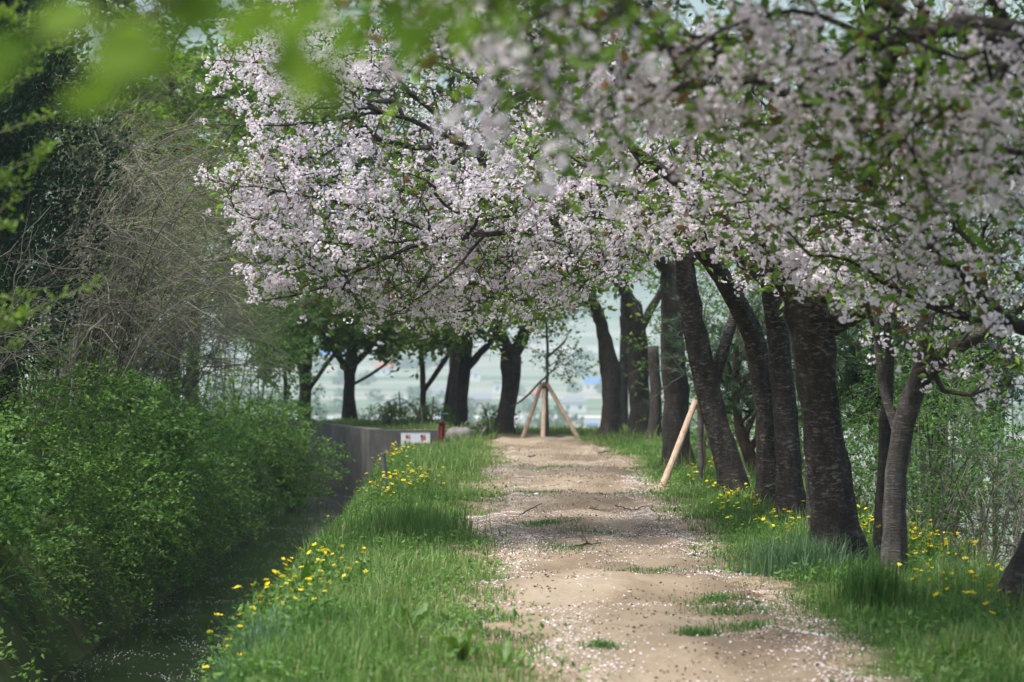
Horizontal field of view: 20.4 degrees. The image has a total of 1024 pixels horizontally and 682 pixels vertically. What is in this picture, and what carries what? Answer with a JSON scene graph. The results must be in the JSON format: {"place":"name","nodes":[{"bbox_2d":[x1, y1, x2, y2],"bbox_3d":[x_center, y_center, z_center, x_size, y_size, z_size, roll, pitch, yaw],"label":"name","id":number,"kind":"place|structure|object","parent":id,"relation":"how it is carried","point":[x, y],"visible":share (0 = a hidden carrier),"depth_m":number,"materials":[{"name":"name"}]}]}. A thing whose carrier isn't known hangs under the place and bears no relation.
{"place":"outdoors","nodes":[
{"label":"outdoors","id":0,"kind":"place"},
{"bbox_2d":[49,480,355,681],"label":"water","id":1,"kind":"structure","parent":0,"point":[140,639],"depth_m":29.79,"materials":[{"name":"green liquid"}]},
{"bbox_2d":[0,0,1023,681],"bbox_3d":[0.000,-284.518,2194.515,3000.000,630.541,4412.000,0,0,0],"label":"ground","id":2,"kind":"structure","parent":0,"point":[398,382],"depth_m":32.77,"materials":[{"name":"soil"}]},
{"bbox_2d":[0,0,87,406],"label":"conifer tree","id":3,"kind":"object","parent":2,"relation":"on","point":[8,145],"visible":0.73,"depth_m":26.83,"materials":[{"name":"plant"}]},
{"bbox_2d":[0,404,88,652],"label":"shrub","id":4,"kind":"object","parent":2,"relation":"on","point":[9,498],"visible":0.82,"depth_m":23.84,"materials":[{"name":"green plant"}]},
{"bbox_2d":[0,260,96,508],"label":"shrub","id":5,"kind":"object","parent":2,"relation":"on","point":[39,350],"visible":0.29,"depth_m":29.68,"materials":[{"name":"green plant"}]},
{"bbox_2d":[0,0,106,353],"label":"leafy shrub","id":6,"kind":"object","parent":2,"relation":"on","point":[18,319],"visible":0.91,"depth_m":12.88,"materials":[{"name":"green plant"}]},
{"bbox_2d":[0,0,123,484],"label":"conifer tree","id":7,"kind":"object","parent":2,"relation":"on","point":[52,82],"visible":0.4,"depth_m":30.25,"materials":[{"name":"plant"}]},
{"bbox_2d":[0,341,157,630],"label":"shrub","id":8,"kind":"object","parent":2,"relation":"on","point":[77,457],"visible":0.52,"depth_m":26.68,"materials":[{"name":"green plant"}]},
{"bbox_2d":[17,255,141,464],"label":"shrub","id":9,"kind":"object","parent":2,"relation":"on","point":[43,371],"visible":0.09,"depth_m":33.94,"materials":[{"name":"green plant"}]},
{"bbox_2d":[28,108,159,463],"bbox_3d":[-5.132,-0.675,35.038,1.600,4.477,1.576,0,0,0],"label":"conifer tree","id":10,"kind":"object","parent":2,"relation":"on","point":[84,159],"visible":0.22,"depth_m":34.90,"materials":[{"name":"plant"}]},
{"bbox_2d":[11,0,181,263],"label":"broadleaf tree","id":11,"kind":"object","parent":2,"relation":"on","point":[100,8],"visible":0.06,"depth_m":38.06,"materials":[{"name":"green plant"}]},
{"bbox_2d":[13,0,183,411],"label":"broadleaf tree","id":12,"kind":"object","parent":2,"relation":"on","point":[135,91],"visible":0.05,"depth_m":47.14,"materials":[{"name":"green plant"}]},
{"bbox_2d":[4,337,197,620],"bbox_3d":[-4.592,1.715,29.883,2.747,3.531,4.086,0,0,0],"label":"shrub","id":13,"kind":"object","parent":2,"relation":"on","point":[142,456],"visible":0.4,"depth_m":29.86,"materials":[{"name":"green plant"}]},
{"bbox_2d":[0,175,217,427],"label":"bare shrub","id":14,"kind":"object","parent":2,"relation":"on","point":[13,332],"visible":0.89,"depth_m":26.18,"materials":[{"name":"brown plant"}]},
{"bbox_2d":[20,272,202,453],"bbox_3d":[-5.551,0.528,39.315,2.690,3.480,3.194,0,0,-36],"label":"shrub","id":15,"kind":"object","parent":2,"relation":"on","point":[182,393],"visible":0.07,"depth_m":38.99,"materials":[{"name":"green plant"}]},
{"bbox_2d":[21,0,236,443],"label":"broadleaf tree","id":16,"kind":"object","parent":2,"relation":"on","point":[148,94],"visible":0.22,"depth_m":37.49,"materials":[{"name":"green plant"}]},
{"bbox_2d":[54,362,248,593],"bbox_3d":[-4.409,1.771,33.273,2.508,3.059,3.817,0,0,22],"label":"shrub","id":17,"kind":"object","parent":2,"relation":"on","point":[176,432],"visible":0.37,"depth_m":32.91,"materials":[{"name":"green plant"}]},
{"bbox_2d":[0,400,303,681],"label":"creeper","id":18,"kind":"object","parent":2,"relation":"on","point":[51,629],"visible":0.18,"depth_m":27.61,"materials":[{"name":"green plant"}]},
{"bbox_2d":[15,83,293,484],"bbox_3d":[-4.174,-0.630,33.679,4.216,5.095,6.374,0,0,0],"label":"bare shrub","id":19,"kind":"object","parent":2,"relation":"on","point":[114,296],"visible":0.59,"depth_m":33.37,"materials":[{"name":"brown plant"}]},
{"bbox_2d":[28,88,291,423],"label":"bare shrub","id":20,"kind":"object","parent":2,"relation":"on","point":[191,129],"visible":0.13,"depth_m":42.22,"materials":[{"name":"brown plant"}]},
{"bbox_2d":[21,233,322,456],"bbox_3d":[-4.678,0.154,38.657,5.061,3.465,4.944,0,0,-22],"label":"bare shrub","id":21,"kind":"object","parent":2,"relation":"on","point":[220,337],"visible":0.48,"depth_m":39.01,"materials":[{"name":"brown plant"}]},
{"bbox_2d":[45,0,311,405],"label":"broadleaf tree","id":22,"kind":"object","parent":2,"relation":"on","point":[195,70],"visible":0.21,"depth_m":54.34,"materials":[{"name":"green plant"}]},
{"bbox_2d":[22,99,335,461],"bbox_3d":[-4.164,-0.593,35.026,4.655,5.049,4.326,0,0,-41],"label":"bare shrub","id":23,"kind":"object","parent":2,"relation":"on","point":[152,262],"visible":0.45,"depth_m":34.47,"materials":[{"name":"brown plant"}]},
{"bbox_2d":[114,268,259,424],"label":"shrub","id":24,"kind":"object","parent":2,"relation":"on","point":[230,382],"visible":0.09,"depth_m":44.87,"materials":[{"name":"green plant"}]},
{"bbox_2d":[113,391,276,563],"bbox_3d":[-4.531,1.934,36.973,2.991,2.676,4.019,0,0,0],"label":"shrub","id":25,"kind":"object","parent":2,"relation":"on","point":[212,510],"visible":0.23,"depth_m":36.59,"materials":[{"name":"green plant"}]},
{"bbox_2d":[47,0,357,409],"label":"broadleaf tree","id":26,"kind":"object","parent":2,"relation":"on","point":[233,78],"visible":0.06,"depth_m":61.42,"materials":[{"name":"green plant"}]},
{"bbox_2d":[145,392,268,538],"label":"shrub","id":27,"kind":"object","parent":2,"relation":"on","point":[226,443],"visible":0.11,"depth_m":41.21,"materials":[{"name":"green plant"}]},
{"bbox_2d":[34,146,401,423],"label":"bare shrub","id":28,"kind":"object","parent":2,"relation":"on","point":[218,224],"visible":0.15,"depth_m":46.37,"materials":[{"name":"brown plant"}]},
{"bbox_2d":[153,394,291,521],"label":"shrub","id":29,"kind":"object","parent":2,"relation":"on","point":[254,439],"visible":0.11,"depth_m":45.23,"materials":[{"name":"green plant"}]},
{"bbox_2d":[143,590,319,681],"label":"grass clump","id":30,"kind":"object","parent":2,"relation":"on","point":[250,642],"visible":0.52,"depth_m":16.56,"materials":[{"name":"plant"}]},
{"bbox_2d":[160,264,307,452],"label":"shrub","id":31,"kind":"object","parent":2,"relation":"on","point":[243,385],"visible":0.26,"depth_m":51.99,"materials":[{"name":"green plant"}]},
{"bbox_2d":[0,0,521,118],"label":"cherry tree","id":32,"kind":"object","parent":2,"relation":"on","point":[120,48],"visible":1,"depth_m":2.80,"materials":[{"name":"green plant"}]},
{"bbox_2d":[213,284,330,452],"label":"shrub","id":33,"kind":"object","parent":2,"relation":"on","point":[302,355],"visible":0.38,"depth_m":53.49,"materials":[{"name":"green plant"}]},
{"bbox_2d":[208,237,360,417],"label":"cherry tree","id":34,"kind":"object","parent":2,"relation":"on","point":[338,348],"visible":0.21,"depth_m":58.92,"materials":[{"name":"green plant"}]},
{"bbox_2d":[185,469,388,681],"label":"creeper","id":35,"kind":"object","parent":2,"relation":"on","point":[202,660],"visible":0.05,"depth_m":25.10,"materials":[{"name":"green plant"}]},
{"bbox_2d":[202,542,373,681],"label":"yellow wildflowers","id":36,"kind":"object","parent":2,"relation":"on","point":[309,594],"visible":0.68,"depth_m":18.84,"materials":[{"name":"green plant"}]},
{"bbox_2d":[229,395,354,509],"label":"shrub","id":37,"kind":"object","parent":2,"relation":"on","point":[295,442],"visible":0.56,"depth_m":50.03,"materials":[{"name":"green plant"}]},
{"bbox_2d":[185,0,436,419],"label":"broadleaf tree","id":38,"kind":"object","parent":2,"relation":"on","point":[338,9],"visible":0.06,"depth_m":67.74,"materials":[{"name":"green plant"}]},
{"bbox_2d":[213,410,473,491],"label":"retaining wall","id":39,"kind":"structure","parent":2,"relation":"on","point":[365,446],"depth_m":54.78,"materials":[{"name":"concrete"}]},
{"bbox_2d":[401,432,429,445],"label":"warning sign","id":40,"kind":"object","parent":39,"relation":"attached to","point":[416,437],"visible":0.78,"depth_m":53.44,"materials":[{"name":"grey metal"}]},
{"bbox_2d":[278,231,425,419],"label":"cherry tree","id":41,"kind":"object","parent":2,"relation":"on","point":[351,361],"visible":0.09,"depth_m":61.81,"materials":[{"name":"green plant"}]},
{"bbox_2d":[352,392,416,425],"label":"shrub","id":42,"kind":"object","parent":2,"relation":"on","point":[386,417],"visible":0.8,"depth_m":57.94,"materials":[{"name":"green plant"}]},
{"bbox_2d":[323,462,446,531],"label":"yellow wildflowers","id":43,"kind":"object","parent":2,"relation":"on","point":[397,486],"visible":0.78,"depth_m":32.58,"materials":[{"name":"green plant"}]},
{"bbox_2d":[344,271,458,420],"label":"cherry tree","id":44,"kind":"object","parent":2,"relation":"on","point":[424,386],"visible":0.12,"depth_m":59.73,"materials":[{"name":"green plant"}]},
{"bbox_2d":[368,438,434,478],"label":"yellow wildflowers","id":45,"kind":"object","parent":2,"relation":"on","point":[394,452],"visible":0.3,"depth_m":44.93,"materials":[{"name":"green plant"}]},
{"bbox_2d":[202,428,611,681],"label":"grass","id":46,"kind":"structure","parent":2,"relation":"on","point":[365,641],"depth_m":19.38,"materials":[{"name":"plant"}]},
{"bbox_2d":[387,601,430,638],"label":"dock plant","id":47,"kind":"object","parent":2,"relation":"on","point":[423,607],"visible":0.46,"depth_m":17.18,"materials":[{"name":"green plant"}]},
{"bbox_2d":[318,496,506,542],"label":"grass clump","id":48,"kind":"object","parent":2,"relation":"on","point":[407,518],"visible":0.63,"depth_m":26.70,"materials":[{"name":"plant"}]},
{"bbox_2d":[390,396,458,425],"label":"shrub","id":49,"kind":"object","parent":2,"relation":"on","point":[420,414],"visible":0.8,"depth_m":57.32,"materials":[{"name":"green plant"}]},
{"bbox_2d":[354,251,536,427],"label":"cherry tree","id":50,"kind":"object","parent":2,"relation":"on","point":[466,359],"visible":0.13,"depth_m":57.83,"materials":[{"name":"green plant"}]},
{"bbox_2d":[310,0,583,420],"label":"broadleaf tree","id":51,"kind":"object","parent":2,"relation":"on","point":[453,388],"visible":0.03,"depth_m":69.55,"materials":[{"name":"green plant"}]},
{"bbox_2d":[217,0,681,218],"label":"cherry tree","id":52,"kind":"object","parent":2,"relation":"on","point":[523,53],"visible":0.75,"depth_m":8.18,"materials":[{"name":"pink plant"}]},
{"bbox_2d":[433,621,487,665],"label":"dock plant","id":53,"kind":"object","parent":2,"relation":"on","point":[463,645],"visible":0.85,"depth_m":15.96,"materials":[{"name":"green plant"}]},
{"bbox_2d":[319,414,626,440],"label":"grass","id":54,"kind":"structure","parent":2,"relation":"on","point":[584,432],"depth_m":57.74,"materials":[{"name":"plant"}]},
{"bbox_2d":[457,416,500,438],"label":"shrub","id":55,"kind":"object","parent":2,"relation":"on","point":[478,427],"visible":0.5,"depth_m":55.90,"materials":[{"name":"green plant"}]},
{"bbox_2d":[184,0,775,510],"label":"cherry tree","id":56,"kind":"object","parent":2,"relation":"on","point":[388,196],"visible":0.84,"depth_m":25.50,"materials":[{"name":"pink plant"}]},
{"bbox_2d":[406,208,620,434],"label":"cherry tree","id":57,"kind":"object","parent":2,"relation":"on","point":[510,368],"visible":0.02,"depth_m":57.34,"materials":[{"name":"brown plant"}]},
{"bbox_2d":[272,175,782,496],"bbox_3d":[0.292,0.037,32.333,6.024,3.894,4.628,0,0,0],"label":"cherry tree","id":58,"kind":"object","parent":2,"relation":"on","point":[707,370],"visible":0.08,"depth_m":33.21,"materials":[{"name":"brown plant"}]},
{"bbox_2d":[521,382,578,437],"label":"tree prop","id":59,"kind":"object","parent":2,"relation":"on","point":[542,386],"visible":0.94,"depth_m":56.05,"materials":[{"name":"brown wood"}]},
{"bbox_2d":[264,0,853,524],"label":"cherry tree","id":60,"kind":"object","parent":2,"relation":"on","point":[790,492],"visible":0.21,"depth_m":28.20,"materials":[{"name":"pink plant"}]},
{"bbox_2d":[384,224,735,468],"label":"cherry tree","id":61,"kind":"object","parent":2,"relation":"on","point":[676,402],"visible":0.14,"depth_m":40.97,"materials":[{"name":"brown plant"}]},
{"bbox_2d":[494,311,625,436],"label":"cherry tree","id":62,"kind":"object","parent":2,"relation":"on","point":[548,354],"visible":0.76,"depth_m":56.34,"materials":[{"name":"pink plant"}]},
{"bbox_2d":[474,241,659,436],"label":"cherry tree","id":63,"kind":"object","parent":2,"relation":"on","point":[610,370],"visible":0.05,"depth_m":55.35,"materials":[{"name":"brown plant"}]},
{"bbox_2d":[561,397,586,412],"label":"farm building","id":64,"kind":"structure","parent":2,"relation":"on","point":[574,404],"depth_m":1146.51,"materials":[{"name":"white"}]},
{"bbox_2d":[155,335,1023,507],"bbox_3d":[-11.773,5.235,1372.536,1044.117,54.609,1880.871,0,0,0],"label":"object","id":65,"kind":"object","parent":2,"relation":"on","point":[406,363],"visible":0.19,"depth_m":1179.50,"materials":[{"name":"green plant"}]},
{"bbox_2d":[487,233,730,438],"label":"cherry tree","id":66,"kind":"object","parent":2,"relation":"on","point":[637,404],"visible":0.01,"depth_m":53.40,"materials":[{"name":"brown plant"}]},
{"bbox_2d":[475,0,765,427],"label":"broadleaf tree","id":67,"kind":"object","parent":2,"relation":"on","point":[623,361],"visible":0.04,"depth_m":67.89,"materials":[{"name":"green plant"}]},
{"bbox_2d":[644,346,661,443],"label":"tree stump","id":68,"kind":"object","parent":2,"relation":"on","point":[655,417],"visible":0.83,"depth_m":49.92,"materials":[{"name":"wood"}]},
{"bbox_2d":[413,446,919,681],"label":"fallen petals","id":69,"kind":"object","parent":2,"relation":"on","point":[619,518],"visible":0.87,"depth_m":23.43,"materials":[{"name":"plant"}]},
{"bbox_2d":[325,0,1023,302],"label":"cherry tree","id":70,"kind":"object","parent":2,"relation":"on","point":[878,102],"visible":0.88,"depth_m":12.73,"materials":[{"name":"pink plant"}]},
{"bbox_2d":[645,276,725,482],"bbox_3d":[2.266,0.423,36.652,1.227,2.927,1.472,0,0,0],"label":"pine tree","id":71,"kind":"object","parent":2,"relation":"on","point":[700,443],"visible":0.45,"depth_m":36.76,"materials":[{"name":"green plant"}]},
{"bbox_2d":[659,400,750,486],"bbox_3d":[2.665,1.336,37.005,0.989,1.190,2.332,0,0,18],"label":"tree prop","id":72,"kind":"object","parent":2,"relation":"on","point":[694,405],"visible":0.42,"depth_m":36.34,"materials":[{"name":"brown wood"}]},
{"bbox_2d":[616,252,796,440],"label":"shrub","id":73,"kind":"object","parent":2,"relation":"on","point":[722,301],"visible":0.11,"depth_m":50.91,"materials":[{"name":"green plant"}]},
{"bbox_2d":[660,457,804,534],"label":"yellow wildflowers","id":74,"kind":"object","parent":2,"relation":"on","point":[728,500],"visible":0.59,"depth_m":30.37,"materials":[{"name":"green plant"}]},
{"bbox_2d":[680,296,796,471],"bbox_3d":[3.268,0.555,38.345,2.135,2.830,3.410,0,0,0],"label":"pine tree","id":75,"kind":"object","parent":2,"relation":"on","point":[733,385],"visible":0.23,"depth_m":37.92,"materials":[{"name":"green plant"}]},
{"bbox_2d":[470,68,1015,564],"bbox_3d":[1.829,-0.170,22.663,4.319,4.246,3.794,0,0,0],"label":"cherry tree","id":76,"kind":"object","parent":2,"relation":"on","point":[814,324],"visible":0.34,"depth_m":22.65,"materials":[{"name":"pink plant"}]},
{"bbox_2d":[752,508,800,549],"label":"yellow wildflowers","id":77,"kind":"object","parent":2,"relation":"on","point":[771,525],"visible":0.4,"depth_m":26.13,"materials":[{"name":"green plant"}]},
{"bbox_2d":[722,250,868,429],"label":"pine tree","id":78,"kind":"object","parent":2,"relation":"on","point":[755,301],"visible":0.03,"depth_m":41.89,"materials":[{"name":"green plant"}]},
{"bbox_2d":[715,528,880,578],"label":"grass clump","id":79,"kind":"object","parent":2,"relation":"on","point":[790,551],"visible":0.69,"depth_m":21.88,"materials":[{"name":"plant"}]},
{"bbox_2d":[578,424,1023,681],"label":"grass","id":80,"kind":"structure","parent":2,"relation":"on","point":[1010,639],"depth_m":19.14,"materials":[{"name":"plant"}]},
{"bbox_2d":[703,244,914,500],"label":"shrub","id":81,"kind":"object","parent":2,"relation":"on","point":[797,400],"visible":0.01,"depth_m":44.73,"materials":[{"name":"green plant"}]},
{"bbox_2d":[718,201,902,533],"bbox_3d":[2.997,0.237,25.903,2.315,3.377,2.455,0,0,39],"label":"cherry tree","id":82,"kind":"object","parent":2,"relation":"on","point":[761,290],"visible":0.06,"depth_m":25.87,"materials":[{"name":"pink plant"}]},
{"bbox_2d":[621,0,1023,615],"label":"cherry tree","id":83,"kind":"object","parent":2,"relation":"on","point":[967,285],"visible":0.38,"depth_m":17.73,"materials":[{"name":"pink plant"}]},
{"bbox_2d":[749,386,919,521],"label":"shrub","id":84,"kind":"object","parent":2,"relation":"on","point":[857,496],"visible":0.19,"depth_m":30.31,"materials":[{"name":"green plant"}]},
{"bbox_2d":[815,546,935,613],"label":"grass clump","id":85,"kind":"object","parent":2,"relation":"on","point":[869,582],"visible":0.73,"depth_m":19.10,"materials":[{"name":"plant"}]},
{"bbox_2d":[794,232,997,558],"bbox_3d":[3.093,0.454,23.607,1.738,2.955,2.016,0,0,0],"label":"cherry tree","id":86,"kind":"object","parent":2,"relation":"on","point":[884,428],"visible":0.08,"depth_m":23.56,"materials":[{"name":"brown plant"}]},
{"bbox_2d":[807,504,985,577],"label":"yellow wildflowers","id":87,"kind":"object","parent":2,"relation":"on","point":[913,537],"visible":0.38,"depth_m":22.35,"materials":[{"name":"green plant"}]},
{"bbox_2d":[793,294,1008,557],"bbox_3d":[4.914,0.988,37.003,3.042,4.571,3.466,0,0,28],"label":"shrub","id":88,"kind":"object","parent":2,"relation":"on","point":[874,469],"visible":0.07,"depth_m":36.74,"materials":[{"name":"green plant"}]},
{"bbox_2d":[782,177,1023,575],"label":"cherry tree","id":89,"kind":"object","parent":2,"relation":"on","point":[902,418],"visible":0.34,"depth_m":20.94,"materials":[{"name":"pink plant"}]},
{"bbox_2d":[830,200,1023,534],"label":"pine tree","id":90,"kind":"object","parent":2,"relation":"on","point":[848,359],"visible":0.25,"depth_m":32.65,"materials":[{"name":"green plant"}]},
{"bbox_2d":[840,329,1023,554],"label":"shrub","id":91,"kind":"object","parent":2,"relation":"on","point":[933,441],"visible":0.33,"depth_m":28.89,"materials":[{"name":"green plant"}]},
{"bbox_2d":[841,372,1023,568],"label":"shrub","id":92,"kind":"object","parent":2,"relation":"on","point":[932,499],"visible":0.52,"depth_m":26.73,"materials":[{"name":"green plant"}]},
{"bbox_2d":[855,227,1023,565],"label":"shrub","id":93,"kind":"object","parent":2,"relation":"on","point":[1002,448],"visible":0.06,"depth_m":37.93,"materials":[{"name":"green plant"}]},
{"bbox_2d":[885,550,1021,628],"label":"yellow wildflowers","id":94,"kind":"object","parent":2,"relation":"on","point":[939,592],"visible":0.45,"depth_m":18.76,"materials":[{"name":"green plant"}]},
{"bbox_2d":[934,627,981,669],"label":"dock plant","id":95,"kind":"object","parent":2,"relation":"on","point":[943,635],"visible":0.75,"depth_m":16.01,"materials":[{"name":"green plant"}]},
{"bbox_2d":[906,363,1023,571],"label":"bare shrub","id":96,"kind":"object","parent":2,"relation":"on","point":[1019,528],"visible":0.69,"depth_m":22.98,"materials":[{"name":"brown plant"}]},
{"bbox_2d":[931,400,1023,570],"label":"bare shrub","id":97,"kind":"object","parent":2,"relation":"on","point":[984,533],"visible":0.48,"depth_m":25.78,"materials":[{"name":"brown plant"}]},
{"bbox_2d":[138,399,1023,409],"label":"field","id":98,"kind":"structure","parent":0,"point":[590,403],"depth_m":1311.29,"materials":[{"name":"plant"}]},
{"bbox_2d":[473,433,859,681],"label":"path","id":99,"kind":"structure","parent":0,"point":[661,655],"depth_m":20.46,"materials":[{"name":"soil"}]},
{"bbox_2d":[492,516,584,527],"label":"grass tuft","id":100,"kind":"object","parent":99,"relation":"on","point":[536,522],"visible":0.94,"depth_m":28.31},
{"bbox_2d":[572,635,634,651],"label":"grass tuft","id":101,"kind":"object","parent":99,"relation":"on","point":[612,644],"visible":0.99,"depth_m":16.57,"materials":[{"name":"plant"}]},
{"bbox_2d":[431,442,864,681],"bbox_3d":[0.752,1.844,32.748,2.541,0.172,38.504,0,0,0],"label":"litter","id":102,"kind":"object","parent":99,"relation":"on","point":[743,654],"visible":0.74,"depth_m":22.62,"materials":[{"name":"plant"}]},
{"bbox_2d":[670,622,730,637],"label":"grass tuft","id":103,"kind":"object","parent":99,"relation":"on","point":[701,630],"visible":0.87,"depth_m":17.16,"materials":[{"name":"plant"}]},
{"bbox_2d":[666,589,759,607],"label":"grass tuft","id":104,"kind":"object","parent":99,"relation":"on","point":[718,597],"visible":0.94,"depth_m":19.77,"materials":[{"name":"plant"}]},
{"bbox_2d":[668,598,796,619],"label":"grass tuft","id":105,"kind":"object","parent":99,"relation":"on","point":[720,610],"visible":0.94,"depth_m":18.87,"materials":[{"name":"plant"}]},
{"bbox_2d":[707,617,788,634],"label":"grass tuft","id":106,"kind":"object","parent":99,"relation":"on","point":[747,626],"visible":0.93,"depth_m":17.78,"materials":[{"name":"plant"}]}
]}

